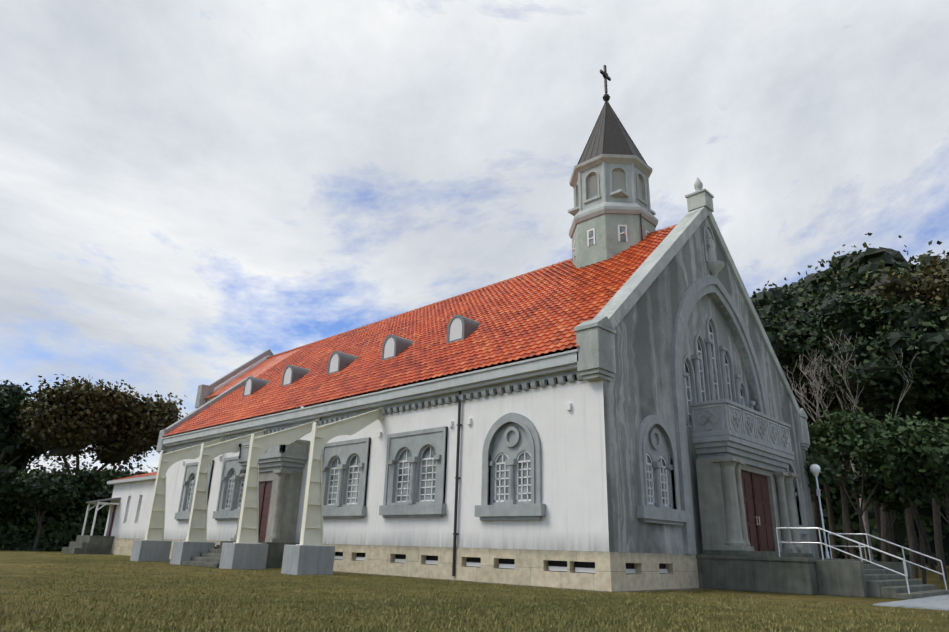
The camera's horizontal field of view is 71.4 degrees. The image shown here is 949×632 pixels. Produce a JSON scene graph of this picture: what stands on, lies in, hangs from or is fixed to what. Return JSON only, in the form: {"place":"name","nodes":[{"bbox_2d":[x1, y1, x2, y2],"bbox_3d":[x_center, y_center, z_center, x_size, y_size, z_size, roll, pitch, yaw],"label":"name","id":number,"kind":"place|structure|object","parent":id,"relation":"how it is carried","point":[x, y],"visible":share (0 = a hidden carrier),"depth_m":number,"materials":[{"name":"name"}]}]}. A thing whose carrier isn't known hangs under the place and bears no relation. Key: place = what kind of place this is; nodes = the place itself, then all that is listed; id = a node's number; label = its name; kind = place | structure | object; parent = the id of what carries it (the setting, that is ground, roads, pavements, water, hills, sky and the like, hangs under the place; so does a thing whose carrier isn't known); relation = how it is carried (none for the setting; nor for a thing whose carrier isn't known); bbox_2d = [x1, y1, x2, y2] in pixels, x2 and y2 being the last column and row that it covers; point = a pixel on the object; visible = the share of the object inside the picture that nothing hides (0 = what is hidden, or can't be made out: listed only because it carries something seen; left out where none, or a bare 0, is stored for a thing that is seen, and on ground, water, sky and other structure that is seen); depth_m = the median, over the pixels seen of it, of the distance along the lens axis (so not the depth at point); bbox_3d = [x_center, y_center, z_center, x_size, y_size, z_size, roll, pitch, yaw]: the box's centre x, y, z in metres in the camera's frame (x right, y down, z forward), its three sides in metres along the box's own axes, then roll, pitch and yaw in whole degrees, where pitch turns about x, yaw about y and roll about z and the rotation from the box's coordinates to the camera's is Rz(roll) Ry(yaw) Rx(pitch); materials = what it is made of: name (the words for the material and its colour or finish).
{"place":"outdoors","nodes":[
{"label":"outdoors","id":0,"kind":"place"},
{"bbox_2d":[104,480,155,538],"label":"annex walls","id":1,"kind":"structure","parent":0,"point":[130,527],"depth_m":42.07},
{"bbox_2d":[107,475,155,484],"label":"annex fascia","id":2,"kind":"structure","parent":1,"relation":"attached to","point":[136,479],"depth_m":42.39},
{"bbox_2d":[0,550,948,631],"bbox_3d":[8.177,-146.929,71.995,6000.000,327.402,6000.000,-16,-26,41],"label":"ground","id":3,"kind":"structure","parent":0,"point":[10,560],"depth_m":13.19,"materials":[{"name":"green plant"}]},
{"bbox_2d":[0,460,35,516],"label":"small tree","id":4,"kind":"object","parent":3,"relation":"on","point":[6,506],"visible":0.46,"depth_m":44.67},
{"bbox_2d":[0,380,48,465],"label":"tree","id":5,"kind":"object","parent":3,"relation":"on","point":[11,395],"depth_m":49.58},
{"bbox_2d":[0,399,49,471],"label":"tree","id":6,"kind":"object","parent":3,"relation":"on","point":[20,462],"visible":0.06,"depth_m":56.98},
{"bbox_2d":[0,466,104,550],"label":"small tree","id":7,"kind":"object","parent":3,"relation":"on","point":[52,489],"depth_m":45.75,"materials":[{"name":"plant"}]},
{"bbox_2d":[0,499,105,550],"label":"shrub foliage","id":8,"kind":"object","parent":3,"relation":"on","point":[15,535],"visible":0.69,"depth_m":46.88,"materials":[{"name":"green plant"}]},
{"bbox_2d":[0,490,112,550],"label":"shrub foliage","id":9,"kind":"object","parent":3,"relation":"on","point":[64,517],"visible":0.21,"depth_m":49.16,"materials":[{"name":"green plant"}]},
{"bbox_2d":[14,455,157,492],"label":"shrub foliage","id":10,"kind":"object","parent":3,"relation":"on","point":[63,466],"visible":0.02,"depth_m":58.76,"materials":[{"name":"green plant"}]},
{"bbox_2d":[61,535,114,553],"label":"steps","id":11,"kind":"structure","parent":3,"relation":"on","point":[85,544],"depth_m":41.97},
{"bbox_2d":[81,501,119,535],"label":"canopy posts","id":12,"kind":"object","parent":11,"relation":"on","point":[98,503],"visible":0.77,"depth_m":43.26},
{"bbox_2d":[36,455,144,491],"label":"shrub foliage","id":13,"kind":"object","parent":3,"relation":"on","point":[42,467],"visible":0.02,"depth_m":61.00,"materials":[{"name":"green plant"}]},
{"bbox_2d":[5,374,187,508],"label":"tree","id":14,"kind":"object","parent":3,"relation":"on","point":[115,426],"depth_m":50.66,"materials":[{"name":"plant"}]},
{"bbox_2d":[89,467,149,492],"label":"tree","id":15,"kind":"object","parent":3,"relation":"on","point":[110,474],"visible":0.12,"depth_m":93.41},
{"bbox_2d":[111,538,144,555],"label":"wall base","id":16,"kind":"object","parent":3,"relation":"on","point":[122,546],"depth_m":41.34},
{"bbox_2d":[130,540,334,574],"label":"buttress bases","id":17,"kind":"object","parent":3,"relation":"on","point":[306,560],"visible":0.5,"depth_m":25.18,"materials":[{"name":"concrete"}]},
{"bbox_2d":[181,541,298,567],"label":"steps","id":18,"kind":"structure","parent":3,"relation":"on","point":[211,558],"depth_m":27.05,"materials":[{"name":"concrete"}]},
{"bbox_2d":[231,469,292,542],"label":"side porch columns","id":19,"kind":"structure","parent":18,"relation":"on","point":[275,534],"depth_m":28.04,"materials":[{"name":"concrete"}]},
{"bbox_2d":[258,481,271,539],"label":"side door panels","id":20,"kind":"object","parent":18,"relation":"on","point":[265,508],"visible":0.54,"depth_m":28.96,"materials":[{"name":"brown wood"}]},
{"bbox_2d":[259,471,302,542],"bbox_3d":[-9.100,8.491,29.373,3.200,2.950,0.950,-16,-26,41],"label":"side vestibule","id":21,"kind":"object","parent":18,"relation":"on","point":[291,506],"visible":0.3,"depth_m":28.43,"materials":[{"name":"concrete"}]},
{"bbox_2d":[258,481,272,541],"bbox_3d":[-9.329,8.595,29.086,1.600,2.550,0.060,-16,-26,41],"label":"side door","id":22,"kind":"structure","parent":21,"relation":"attached to","point":[261,538],"depth_m":28.97,"materials":[{"name":"brown wood"}]},
{"bbox_2d":[145,407,383,545],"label":"buttresses","id":23,"kind":"structure","parent":3,"relation":"on","point":[312,517],"depth_m":26.80,"materials":[{"name":"concrete"}]},
{"bbox_2d":[164,379,608,551],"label":"nave walls","id":24,"kind":"structure","parent":3,"relation":"on","point":[574,490],"depth_m":21.82,"materials":[{"name":"paint"}]},
{"bbox_2d":[156,349,303,452],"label":"copings","id":25,"kind":"object","parent":24,"relation":"on","point":[201,402],"visible":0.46,"depth_m":47.06,"materials":[{"name":"grey stone"}]},
{"bbox_2d":[213,355,269,391],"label":"roof parapet","id":26,"kind":"structure","parent":24,"relation":"attached to","point":[239,374],"depth_m":49.76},
{"bbox_2d":[205,348,300,397],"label":"roof","id":27,"kind":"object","parent":24,"relation":"on","point":[261,368],"visible":0.88,"depth_m":48.14,"materials":[{"name":"tile"}]},
{"bbox_2d":[237,439,309,472],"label":"side porch balcony","id":28,"kind":"structure","parent":24,"relation":"attached to","point":[294,457],"depth_m":28.92,"materials":[{"name":"grey stone"}]},
{"bbox_2d":[163,391,461,575],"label":"downpipes","id":29,"kind":"object","parent":24,"relation":"attached to","point":[457,477],"visible":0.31,"depth_m":22.32,"materials":[{"name":"black"}]},
{"bbox_2d":[174,426,545,520],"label":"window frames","id":30,"kind":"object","parent":24,"relation":"attached to","point":[510,509],"depth_m":23.98,"materials":[{"name":"grey stone"}]},
{"bbox_2d":[180,462,213,511],"bbox_3d":[-15.038,9.265,35.824,3.200,2.650,0.180,-16,-26,41],"label":"window frame","id":31,"kind":"object","parent":30,"relation":"attached to","point":[191,471],"visible":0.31,"depth_m":36.44,"materials":[{"name":"paint"}]},
{"bbox_2d":[218,459,243,510],"bbox_3d":[-11.776,8.320,32.872,3.200,2.650,0.180,-16,-26,41],"label":"window frame","id":32,"kind":"object","parent":30,"relation":"attached to","point":[230,465],"visible":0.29,"depth_m":33.38,"materials":[{"name":"grey stone"}]},
{"bbox_2d":[322,437,370,506],"bbox_3d":[-5.324,6.451,27.034,3.200,2.650,0.180,-16,-26,41],"label":"window frame","id":33,"kind":"object","parent":30,"relation":"attached to","point":[345,453],"visible":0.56,"depth_m":27.02,"materials":[{"name":"concrete"}]},
{"bbox_2d":[386,426,447,504],"bbox_3d":[-2.134,5.527,24.147,3.200,2.650,0.180,-16,-26,41],"label":"window frame","id":34,"kind":"object","parent":30,"relation":"attached to","point":[416,445],"visible":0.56,"depth_m":24.18,"materials":[{"name":"concrete"}]},
{"bbox_2d":[161,349,577,446],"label":"gutter fascia","id":35,"kind":"structure","parent":24,"relation":"attached to","point":[540,366],"depth_m":25.12,"materials":[{"name":"paint"}]},
{"bbox_2d":[165,369,582,452],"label":"dentil molding","id":36,"kind":"structure","parent":35,"relation":"attached to","point":[477,393],"depth_m":23.97,"materials":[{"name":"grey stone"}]},
{"bbox_2d":[343,346,576,413],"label":"cornice","id":37,"kind":"structure","parent":35,"relation":"on","point":[505,362],"depth_m":40.55,"materials":[{"name":"stone"}]},
{"bbox_2d":[182,403,571,464],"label":"wall fixtures","id":38,"kind":"object","parent":24,"relation":"attached to","point":[568,408],"depth_m":22.79,"materials":[{"name":"white paint"}]},
{"bbox_2d":[162,227,673,436],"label":"roof","id":39,"kind":"structure","parent":24,"relation":"on","point":[546,310],"depth_m":29.34,"materials":[{"name":"tile"}]},
{"bbox_2d":[252,377,269,392],"bbox_3d":[-12.755,4.526,40.321,1.040,1.240,2.200,-16,-26,41],"label":"dormer body","id":40,"kind":"object","parent":39,"relation":"on","point":[258,383],"visible":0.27,"depth_m":39.57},
{"bbox_2d":[292,365,309,382],"bbox_3d":[-9.566,3.602,37.435,1.040,1.240,2.200,-16,-26,41],"label":"dormer body","id":41,"kind":"object","parent":39,"relation":"on","point":[299,372],"visible":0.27,"depth_m":36.69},
{"bbox_2d":[338,351,357,369],"bbox_3d":[-6.376,2.679,34.549,1.040,1.240,2.200,-16,-26,41],"label":"dormer body","id":42,"kind":"object","parent":39,"relation":"on","point":[347,359],"visible":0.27,"depth_m":33.78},
{"bbox_2d":[329,353,337,372],"bbox_3d":[-7.154,2.390,33.781,0.780,0.990,0.020,-16,-26,41],"label":"dormer window","id":43,"kind":"structure","parent":42,"relation":"attached to","point":[333,364],"depth_m":33.79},
{"bbox_2d":[327,351,340,374],"bbox_3d":[-7.157,2.384,33.779,1.040,1.240,0.070,-16,-26,41],"label":"dormer rim","id":44,"kind":"object","parent":42,"relation":"attached to","point":[339,359],"visible":0.98,"depth_m":33.67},
{"bbox_2d":[394,335,412,354],"bbox_3d":[-3.186,1.754,31.662,1.040,1.240,2.200,-16,-26,41],"label":"dormer body","id":45,"kind":"object","parent":39,"relation":"on","point":[403,344],"visible":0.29,"depth_m":30.89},
{"bbox_2d":[384,337,393,357],"bbox_3d":[-3.964,1.466,30.895,0.780,0.990,0.020,-16,-26,41],"label":"dormer window","id":46,"kind":"structure","parent":45,"relation":"attached to","point":[389,348],"depth_m":30.89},
{"bbox_2d":[381,334,396,360],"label":"dormer frame","id":47,"kind":"object","parent":45,"relation":"attached to","point":[395,344],"visible":0.94,"depth_m":30.83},
{"bbox_2d":[463,316,479,338],"bbox_3d":[0.004,0.831,28.776,1.040,1.240,2.200,-16,-26,41],"label":"dormer body","id":48,"kind":"object","parent":39,"relation":"on","point":[471,325],"visible":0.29,"depth_m":27.96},
{"bbox_2d":[449,318,461,340],"bbox_3d":[-0.774,0.542,28.008,0.780,0.990,0.020,-16,-26,41],"label":"dormer window","id":49,"kind":"structure","parent":48,"relation":"attached to","point":[455,329],"depth_m":28.00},
{"bbox_2d":[446,315,465,343],"bbox_3d":[-0.777,0.536,28.007,1.040,1.240,0.070,-16,-26,41],"label":"dormer frame","id":50,"kind":"object","parent":48,"relation":"attached to","point":[463,325],"visible":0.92,"depth_m":27.96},
{"bbox_2d":[267,224,676,358],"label":"ridge tiles","id":51,"kind":"object","parent":39,"relation":"on","point":[650,233],"visible":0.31,"depth_m":38.40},
{"bbox_2d":[572,213,655,268],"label":"tower","id":52,"kind":"structure","parent":39,"relation":"on","point":[608,245],"depth_m":29.66,"materials":[{"name":"paint"}]},
{"bbox_2d":[572,225,649,258],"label":"tower windows","id":53,"kind":"structure","parent":52,"relation":"attached to","point":[588,238],"depth_m":29.87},
{"bbox_2d":[125,321,744,522],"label":"glazing bars","id":54,"kind":"object","parent":24,"relation":"on","point":[505,478],"visible":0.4,"depth_m":24.09,"materials":[{"name":"white paint"}]},
{"bbox_2d":[126,323,742,519],"bbox_3d":[-4.319,7.498,36.704,36.430,8.163,14.810,-16,-26,41],"label":"glass","id":55,"kind":"object","parent":54,"relation":"on","point":[426,454],"visible":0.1,"depth_m":24.37,"materials":[{"name":"glass"}]},
{"bbox_2d":[481,413,541,504],"bbox_3d":[1.191,4.536,21.127,2.400,2.896,0.290,-16,-26,41],"label":"side window frame","id":56,"kind":"structure","parent":24,"relation":"attached to","point":[494,446],"depth_m":21.26,"materials":[{"name":"grey stone"}]},
{"bbox_2d":[164,539,698,591],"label":"plinth","id":57,"kind":"structure","parent":3,"relation":"on","point":[531,569],"depth_m":20.10,"materials":[{"name":"concrete"}]},
{"bbox_2d":[215,547,665,573],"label":"foundation vents","id":58,"kind":"object","parent":57,"relation":"on","point":[550,562],"visible":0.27,"depth_m":20.29,"materials":[{"name":"black"}]},
{"bbox_2d":[334,556,667,573],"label":"vent louvres","id":59,"kind":"object","parent":57,"relation":"on","point":[577,569],"visible":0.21,"depth_m":20.11,"materials":[{"name":"grey paint"}]},
{"bbox_2d":[603,217,818,557],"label":"facade wall","id":60,"kind":"structure","parent":57,"relation":"on","point":[637,389],"depth_m":21.91,"materials":[{"name":"concrete"}]},
{"bbox_2d":[636,415,680,509],"bbox_3d":[5.731,4.553,20.796,0.290,2.896,2.400,-16,-26,41],"label":"window frame","id":61,"kind":"object","parent":60,"relation":"attached to","point":[666,451],"visible":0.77,"depth_m":20.93,"materials":[{"name":"grey stone"}]},
{"bbox_2d":[574,316,809,450],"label":"kneelers","id":62,"kind":"object","parent":60,"relation":"attached to","point":[595,342],"visible":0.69,"depth_m":19.74,"materials":[{"name":"stone"}]},
{"bbox_2d":[592,206,799,412],"bbox_3d":[9.607,-0.698,27.156,0.750,8.629,17.830,-16,-26,41],"label":"gable coping","id":63,"kind":"object","parent":60,"relation":"attached to","point":[619,305],"visible":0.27,"depth_m":25.33,"materials":[{"name":"stone"}]},
{"bbox_2d":[685,177,713,211],"bbox_3d":[9.774,-5.293,28.744,0.920,1.670,0.860,-16,-26,41],"label":"gable finial","id":64,"kind":"object","parent":60,"relation":"on","point":[699,197],"visible":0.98,"depth_m":28.37,"materials":[{"name":"stone"}]},
{"bbox_2d":[706,233,724,277],"bbox_3d":[9.930,-2.534,27.530,0.840,2.070,0.819,-16,-26,41],"label":"statue and corbel","id":65,"kind":"object","parent":60,"relation":"attached to","point":[715,266],"visible":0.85,"depth_m":27.23,"materials":[{"name":"stone"}]},
{"bbox_2d":[683,294,750,554],"bbox_3d":[9.412,3.817,25.626,0.120,10.300,7.200,-16,-26,41],"label":"arched window recess","id":66,"kind":"object","parent":60,"relation":"attached to","point":[704,308],"visible":0.27,"depth_m":26.07,"materials":[{"name":"concrete"}]},
{"bbox_2d":[637,224,809,554],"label":"facade trim","id":67,"kind":"structure","parent":60,"relation":"attached to","point":[694,293],"depth_m":24.42,"materials":[{"name":"concrete"}]},
{"bbox_2d":[785,464,803,525],"bbox_3d":[13.460,7.465,28.405,0.290,2.896,2.400,-16,-26,41],"label":"window frame","id":68,"kind":"object","parent":60,"relation":"attached to","point":[797,500],"visible":0.17,"depth_m":28.88,"materials":[{"name":"grey stone"}]},
{"bbox_2d":[154,561,708,592],"bbox_3d":[-7.737,10.183,26.630,32.200,0.001,7.003,-11,-23,33],"label":"dirt strip","id":69,"kind":"object","parent":3,"relation":"on","point":[508,584],"visible":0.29,"depth_m":19.87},
{"bbox_2d":[756,288,832,318],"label":"forest tree","id":70,"kind":"object","parent":3,"relation":"on","point":[772,298],"depth_m":47.59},
{"bbox_2d":[756,264,832,296],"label":"forest tree","id":71,"kind":"object","parent":3,"relation":"on","point":[792,284],"visible":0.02,"depth_m":62.02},
{"bbox_2d":[754,299,838,557],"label":"forest tree","id":72,"kind":"object","parent":3,"relation":"on","point":[779,324],"depth_m":43.91,"materials":[{"name":"plant"}]},
{"bbox_2d":[794,290,837,558],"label":"forest tree","id":73,"kind":"object","parent":3,"relation":"on","point":[831,521],"depth_m":48.30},
{"bbox_2d":[786,356,857,558],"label":"forest tree","id":74,"kind":"object","parent":3,"relation":"on","point":[852,550],"depth_m":44.14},
{"bbox_2d":[696,550,948,599],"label":"entrance podium","id":75,"kind":"object","parent":3,"relation":"on","point":[784,572],"visible":0.96,"depth_m":19.58,"materials":[{"name":"concrete"}]},
{"bbox_2d":[696,459,782,551],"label":"vestibule walls","id":76,"kind":"structure","parent":75,"relation":"on","point":[711,505],"depth_m":22.13,"materials":[{"name":"stone"}]},
{"bbox_2d":[741,473,773,550],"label":"door panels","id":77,"kind":"object","parent":76,"relation":"attached to","point":[756,489],"visible":0.79,"depth_m":23.83,"materials":[{"name":"brown wood"}]},
{"bbox_2d":[741,471,774,551],"bbox_3d":[10.049,7.100,23.723,0.060,2.880,3.000,-16,-26,41],"label":"front door","id":78,"kind":"structure","parent":76,"relation":"attached to","point":[755,476],"depth_m":23.99,"materials":[{"name":"brown wood"}]},
{"bbox_2d":[711,456,807,552],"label":"porch columns","id":79,"kind":"structure","parent":75,"relation":"on","point":[736,527],"depth_m":22.10,"materials":[{"name":"concrete"}]},
{"bbox_2d":[689,398,793,471],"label":"balcony","id":80,"kind":"structure","parent":79,"relation":"on","point":[716,441],"depth_m":22.96,"materials":[{"name":"concrete"}]},
{"bbox_2d":[691,404,790,448],"bbox_3d":[10.060,4.240,24.651,1.260,0.850,5.840,-16,-26,41],"label":"balcony railing","id":81,"kind":"object","parent":80,"relation":"attached to","point":[779,435],"visible":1,"depth_m":23.48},
{"bbox_2d":[813,473,829,557],"bbox_3d":[13.118,7.523,24.967,0.200,3.080,0.200,-16,-26,41],"label":"lamp post","id":82,"kind":"object","parent":75,"relation":"on","point":[818,492],"visible":0.92,"depth_m":24.98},
{"bbox_2d":[776,527,946,593],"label":"hand rails","id":83,"kind":"object","parent":75,"relation":"on","point":[864,545],"visible":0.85,"depth_m":20.35,"materials":[{"name":"silver metal"}]},
{"bbox_2d":[804,436,852,557],"bbox_3d":[16.039,9.287,32.066,5.190,7.244,5.116,-16,-26,41],"label":"tree","id":84,"kind":"object","parent":3,"relation":"on","point":[812,452],"depth_m":30.95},
{"bbox_2d":[788,336,874,423],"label":"forest tree","id":85,"kind":"object","parent":3,"relation":"on","point":[806,361],"visible":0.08,"depth_m":43.47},
{"bbox_2d":[750,250,914,561],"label":"forest tree","id":86,"kind":"object","parent":3,"relation":"on","point":[819,289],"depth_m":51.59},
{"bbox_2d":[758,232,917,558],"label":"forest tree","id":87,"kind":"object","parent":3,"relation":"on","point":[838,264],"depth_m":56.56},
{"bbox_2d":[828,452,865,558],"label":"forest tree","id":88,"kind":"object","parent":3,"relation":"on","point":[861,536],"visible":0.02,"depth_m":46.95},
{"bbox_2d":[783,330,916,559],"bbox_3d":[22.046,7.741,37.728,7.580,14.273,7.716,-16,-26,41],"label":"bare tree trunk","id":89,"kind":"object","parent":3,"relation":"on","point":[865,513],"visible":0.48,"depth_m":38.30,"materials":[{"name":"grey plant"}]},
{"bbox_2d":[815,454,902,561],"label":"tree","id":90,"kind":"object","parent":3,"relation":"on","point":[855,518],"visible":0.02,"depth_m":65.88,"materials":[{"name":"green plant"}]},
{"bbox_2d":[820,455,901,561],"bbox_3d":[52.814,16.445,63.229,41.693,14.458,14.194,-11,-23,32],"label":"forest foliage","id":91,"kind":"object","parent":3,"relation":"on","point":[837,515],"visible":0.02,"depth_m":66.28,"materials":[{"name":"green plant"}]},
{"bbox_2d":[793,280,942,561],"bbox_3d":[24.679,7.133,40.826,10.987,17.527,12.070,-16,-26,41],"label":"forest tree","id":92,"kind":"object","parent":3,"relation":"on","point":[878,371],"depth_m":38.86,"materials":[{"name":"plant"}]},
{"bbox_2d":[807,402,938,559],"bbox_3d":[19.821,9.094,33.720,7.419,8.923,5.476,-16,-26,41],"label":"tree","id":93,"kind":"object","parent":3,"relation":"on","point":[831,433],"depth_m":33.85,"materials":[{"name":"plant"}]},
{"bbox_2d":[868,464,881,554],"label":"forest tree","id":94,"kind":"object","parent":3,"relation":"on","point":[877,515],"depth_m":53.88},
{"bbox_2d":[830,240,948,568],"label":"forest tree","id":95,"kind":"object","parent":3,"relation":"on","point":[925,258],"depth_m":51.47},
{"bbox_2d":[844,466,941,561],"bbox_3d":[22.820,10.642,34.886,5.288,6.953,5.720,-16,-26,41],"label":"tree","id":96,"kind":"object","parent":3,"relation":"on","point":[898,504],"depth_m":34.65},
{"bbox_2d":[839,412,947,583],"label":"tree","id":97,"kind":"object","parent":3,"relation":"on","point":[880,449],"depth_m":30.34,"materials":[{"name":"plant"}]},
{"bbox_2d":[863,331,926,577],"bbox_3d":[27.816,7.900,42.153,12.002,17.129,9.471,-16,-26,41],"label":"forest tree","id":98,"kind":"object","parent":3,"relation":"on","point":[911,535],"depth_m":39.79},
{"bbox_2d":[850,490,948,564],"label":"trunks","id":99,"kind":"object","parent":3,"relation":"on","point":[925,510],"visible":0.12,"depth_m":60.47,"materials":[{"name":"green plant"}]},
{"bbox_2d":[850,253,948,579],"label":"forest tree","id":100,"kind":"object","parent":3,"relation":"on","point":[933,283],"depth_m":40.73,"materials":[{"name":"plant"}]},
{"bbox_2d":[859,415,948,523],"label":"tree","id":101,"kind":"object","parent":3,"relation":"on","point":[936,450],"depth_m":29.05,"materials":[{"name":"plant"}]},
{"bbox_2d":[869,265,948,332],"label":"forest tree","id":102,"kind":"object","parent":3,"relation":"on","point":[934,316],"visible":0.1,"depth_m":39.44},
{"bbox_2d":[873,594,948,610],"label":"forecourt paving","id":103,"kind":"structure","parent":3,"relation":"on","point":[940,602],"depth_m":15.83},
{"bbox_2d":[897,294,948,421],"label":"forest tree","id":104,"kind":"object","parent":3,"relation":"on","point":[934,353],"visible":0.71,"depth_m":36.97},
{"bbox_2d":[912,513,936,571],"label":"forest tree","id":105,"kind":"object","parent":3,"relation":"on","point":[927,549],"depth_m":47.48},
{"bbox_2d":[912,384,948,437],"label":"forest tree","id":106,"kind":"object","parent":3,"relation":"on","point":[934,412],"depth_m":39.75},
{"bbox_2d":[916,416,948,487],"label":"tree","id":107,"kind":"object","parent":3,"relation":"on","point":[945,425],"depth_m":29.72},
{"bbox_2d":[0,0,948,490],"label":"sky","id":108,"kind":"structure","parent":0,"point":[191,191],"materials":[{"name":"white"}]},
{"bbox_2d":[568,154,657,238],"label":"tower","id":109,"kind":"structure","parent":0,"point":[603,167],"depth_m":30.73,"materials":[{"name":"paint"}]},
{"bbox_2d":[577,92,646,164],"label":"spire","id":110,"kind":"structure","parent":109,"relation":"on","point":[609,134],"depth_m":32.07,"materials":[{"name":"metal"}]},
{"bbox_2d":[587,169,642,198],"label":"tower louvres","id":111,"kind":"object","parent":109,"relation":"on","point":[618,179],"visible":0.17,"depth_m":30.90,"materials":[{"name":"grey paint"}]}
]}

